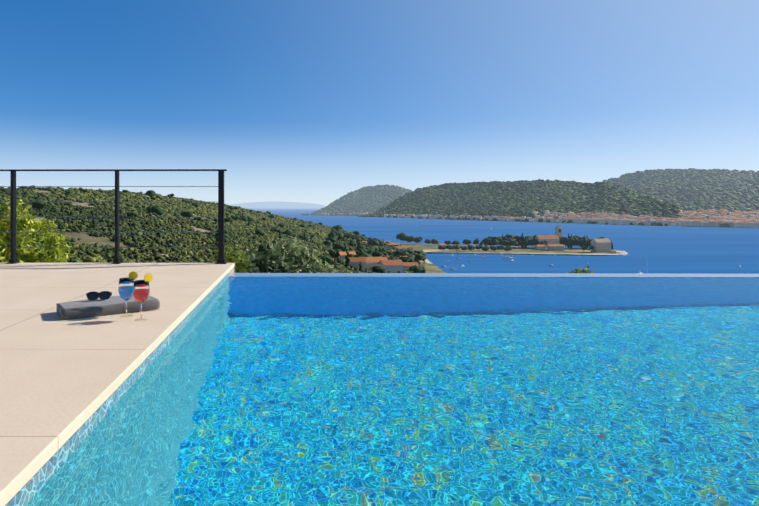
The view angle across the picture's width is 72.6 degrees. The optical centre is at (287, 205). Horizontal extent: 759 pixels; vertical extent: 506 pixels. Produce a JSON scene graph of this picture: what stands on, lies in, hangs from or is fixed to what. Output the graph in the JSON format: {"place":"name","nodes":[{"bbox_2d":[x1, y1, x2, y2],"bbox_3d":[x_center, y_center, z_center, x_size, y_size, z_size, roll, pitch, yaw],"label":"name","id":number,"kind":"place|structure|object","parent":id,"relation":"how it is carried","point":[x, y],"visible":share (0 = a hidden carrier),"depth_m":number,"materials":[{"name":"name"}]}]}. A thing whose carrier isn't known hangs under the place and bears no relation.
{"place":"outdoors","nodes":[
{"label":"outdoors","id":0,"kind":"place"},
{"bbox_2d":[0,194,71,262],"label":"shrub","id":1,"kind":"object","parent":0,"point":[24,221],"depth_m":22.37,"materials":[{"name":"green plant"}]},
{"bbox_2d":[5,273,228,505],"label":"pool walls","id":2,"kind":"structure","parent":0,"point":[30,489],"depth_m":1.66,"materials":[{"name":"blue tile"}]},
{"bbox_2d":[25,277,758,505],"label":"swimming pool","id":3,"kind":"structure","parent":2,"relation":"in","point":[442,391],"depth_m":1.92,"materials":[{"name":"blue liquid"}]},
{"bbox_2d":[229,273,758,277],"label":"pool edge","id":4,"kind":"object","parent":2,"relation":"on","point":[658,275],"visible":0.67,"depth_m":5.32,"materials":[{"name":"blue"}]},
{"bbox_2d":[16,267,233,493],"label":"deck body","id":5,"kind":"structure","parent":0,"point":[231,271],"depth_m":1.90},
{"bbox_2d":[56,296,159,318],"bbox_3d":[-1.100,0.614,3.110,0.560,0.068,0.286,0,0,-31],"label":"folded towel","id":6,"kind":"object","parent":5,"relation":"on","point":[89,308],"visible":0.88,"depth_m":3.01,"materials":[{"name":"grey fabric"}]},
{"bbox_2d":[87,291,110,299],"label":"sunglasses","id":7,"kind":"object","parent":6,"relation":"on","point":[105,295],"visible":1,"depth_m":3.12,"materials":[{"name":"black plastic"}]},
{"bbox_2d":[0,169,226,263],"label":"railing frame","id":8,"kind":"object","parent":5,"relation":"on","point":[13,259],"visible":1,"depth_m":5.65,"materials":[{"name":"black metal"}]},
{"bbox_2d":[0,186,217,247],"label":"railing cables","id":9,"kind":"object","parent":8,"relation":"attached to","point":[129,232],"depth_m":5.68,"materials":[{"name":"grey metal"}]},
{"bbox_2d":[0,263,234,505],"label":"deck slab","id":10,"kind":"structure","parent":5,"relation":"on","point":[62,381],"depth_m":2.38,"materials":[{"name":"beige stone"}]},
{"bbox_2d":[118,277,133,317],"bbox_3d":[-0.944,0.538,2.965,0.092,0.222,0.092,0,0,1],"label":"cocktail glass","id":11,"kind":"object","parent":5,"relation":"on","point":[125,287],"visible":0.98,"depth_m":2.93,"materials":[{"name":"blue"}]},
{"bbox_2d":[129,271,137,279],"bbox_3d":[-0.910,0.413,2.980,0.052,0.052,0.006,0,0,-20],"label":"fruit slice","id":12,"kind":"object","parent":11,"relation":"on","point":[133,274],"visible":0.85,"depth_m":2.98,"materials":[{"name":"yellow food"}]},
{"bbox_2d":[133,280,149,321],"bbox_3d":[-0.829,0.538,2.868,0.092,0.222,0.092,0,0,1],"label":"cocktail glass","id":13,"kind":"object","parent":5,"relation":"on","point":[141,290],"visible":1,"depth_m":2.84,"materials":[{"name":"red"}]},
{"bbox_2d":[144,273,152,281],"bbox_3d":[-0.795,0.413,2.884,0.052,0.052,0.006,0,0,-44],"label":"lemon slice","id":14,"kind":"object","parent":13,"relation":"on","point":[148,277],"visible":0.92,"depth_m":2.88,"materials":[{"name":"yellow food"}]},
{"bbox_2d":[9,189,321,262],"bbox_3d":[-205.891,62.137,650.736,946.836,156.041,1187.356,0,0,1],"label":"hill terrain","id":15,"kind":"structure","parent":0,"point":[85,237],"depth_m":185.96,"materials":[{"name":"brown soil"}]},
{"bbox_2d":[0,187,425,272],"bbox_3d":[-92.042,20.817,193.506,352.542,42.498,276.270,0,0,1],"label":"maquis shrubs","id":16,"kind":"object","parent":15,"relation":"on","point":[76,221],"visible":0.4,"depth_m":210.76,"materials":[{"name":"green plant"}]},
{"bbox_2d":[339,239,423,272],"bbox_3d":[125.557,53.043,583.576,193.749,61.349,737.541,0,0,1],"label":"houses","id":17,"kind":"structure","parent":15,"relation":"on","point":[391,266],"depth_m":226.67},
{"bbox_3d":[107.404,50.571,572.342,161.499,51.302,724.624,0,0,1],"label":"shore town tree trunks","id":18,"kind":"object","parent":15,"relation":"on","visible":0},
{"bbox_2d":[326,225,425,266],"bbox_3d":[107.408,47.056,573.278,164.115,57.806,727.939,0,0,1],"label":"trees","id":19,"kind":"object","parent":18,"relation":"attached to","point":[371,249],"visible":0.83,"depth_m":495.95,"materials":[{"name":"green plant"}]},
{"bbox_2d":[211,241,269,272],"bbox_3d":[-1.157,3.180,11.519,1.795,4.938,1.532,0,0,1],"label":"lime shrub","id":20,"kind":"object","parent":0,"point":[239,262],"depth_m":11.56,"materials":[{"name":"green plant"}]},
{"bbox_2d":[229,201,323,206],"bbox_3d":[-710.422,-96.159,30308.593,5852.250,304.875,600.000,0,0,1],"label":"distant island","id":21,"kind":"structure","parent":0,"point":[274,204],"depth_m":30260.38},
{"bbox_2d":[234,237,346,272],"bbox_3d":[0.113,4.329,15.408,4.199,6.639,3.581,0,0,1],"label":"olive tree","id":22,"kind":"object","parent":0,"point":[292,256],"visible":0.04,"depth_m":14.90,"materials":[{"name":"green plant"}]},
{"bbox_2d":[0,0,758,205],"label":"sky","id":23,"kind":"structure","parent":0,"point":[320,102],"materials":[{"name":"blue"}]},
{"bbox_2d":[423,250,441,263],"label":"harbour beach","id":24,"kind":"structure","parent":0,"point":[427,261],"depth_m":739.71,"materials":[{"name":"white sand"}]},
{"bbox_2d":[242,206,758,273],"bbox_3d":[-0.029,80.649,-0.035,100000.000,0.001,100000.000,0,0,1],"label":"sea","id":25,"kind":"structure","parent":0,"point":[689,250],"depth_m":1104.81,"materials":[{"name":"blue liquid"}]},
{"bbox_2d":[417,225,740,272],"bbox_3d":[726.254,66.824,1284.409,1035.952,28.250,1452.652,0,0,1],"label":"boats","id":26,"kind":"object","parent":25,"relation":"on","point":[506,257],"visible":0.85,"depth_m":764.43,"materials":[{"name":"white"}]},
{"bbox_2d":[391,242,619,272],"bbox_3d":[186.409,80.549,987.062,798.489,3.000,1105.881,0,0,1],"label":"peninsula","id":27,"kind":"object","parent":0,"point":[431,268],"visible":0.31,"depth_m":870.73},
{"bbox_2d":[438,224,615,252],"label":"buildings","id":28,"kind":"structure","parent":27,"relation":"on","point":[598,245],"depth_m":890.20,"materials":[{"name":"beige stone"}]},
{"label":"peninsula tree trunks","id":29,"kind":"structure","parent":27,"relation":"on","visible":0},
{"bbox_2d":[396,233,612,250],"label":"trees","id":30,"kind":"object","parent":29,"relation":"on","point":[522,241],"visible":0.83,"depth_m":934.13,"materials":[{"name":"green plant"}]},
{"bbox_2d":[358,179,680,225],"bbox_3d":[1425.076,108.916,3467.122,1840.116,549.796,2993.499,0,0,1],"label":"hill terrain","id":31,"kind":"structure","parent":0,"point":[526,221],"depth_m":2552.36,"materials":[{"name":"green plant"}]},
{"bbox_2d":[321,209,758,227],"bbox_3d":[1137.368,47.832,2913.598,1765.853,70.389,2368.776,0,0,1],"label":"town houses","id":32,"kind":"structure","parent":31,"relation":"on","point":[737,218],"depth_m":2128.68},
{"bbox_2d":[426,250,627,255],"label":"shoreline","id":33,"kind":"structure","parent":0,"point":[622,253],"depth_m":831.24,"materials":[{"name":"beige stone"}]},
{"bbox_2d":[561,266,593,272],"bbox_3d":[11.599,5.246,19.937,1.827,5.807,1.667,0,0,1],"label":"tree","id":34,"kind":"object","parent":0,"point":[583,270],"visible":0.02,"depth_m":19.87,"materials":[{"name":"green plant"}]},
{"bbox_2d":[690,201,746,227],"bbox_3d":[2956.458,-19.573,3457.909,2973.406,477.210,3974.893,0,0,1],"label":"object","id":35,"kind":"structure","parent":0,"point":[727,227],"depth_m":1857.83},
{"bbox_2d":[602,168,758,226],"bbox_3d":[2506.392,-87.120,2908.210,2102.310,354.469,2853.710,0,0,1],"label":"hill forest","id":36,"kind":"object","parent":35,"relation":"on","point":[695,189],"visible":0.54,"depth_m":2897.52,"materials":[{"name":"green plant"}]},
{"bbox_3d":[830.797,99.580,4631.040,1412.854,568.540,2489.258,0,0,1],"label":"headland terrain","id":37,"kind":"structure","parent":0,"visible":0},
{"bbox_2d":[301,184,411,215],"bbox_3d":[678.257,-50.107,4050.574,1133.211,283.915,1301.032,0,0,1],"label":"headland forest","id":38,"kind":"object","parent":37,"relation":"on","point":[360,200],"visible":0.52,"depth_m":4272.87,"materials":[{"name":"green plant"}]},
{"bbox_3d":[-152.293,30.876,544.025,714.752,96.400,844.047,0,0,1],"label":"hillside pine trunks","id":39,"kind":"object","parent":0,"visible":0},
{"bbox_2d":[2,185,425,272],"bbox_3d":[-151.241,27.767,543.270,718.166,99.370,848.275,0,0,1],"label":"trees","id":40,"kind":"object","parent":39,"relation":"attached to","point":[42,204],"visible":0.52,"depth_m":338.79,"materials":[{"name":"green plant"}]}
]}

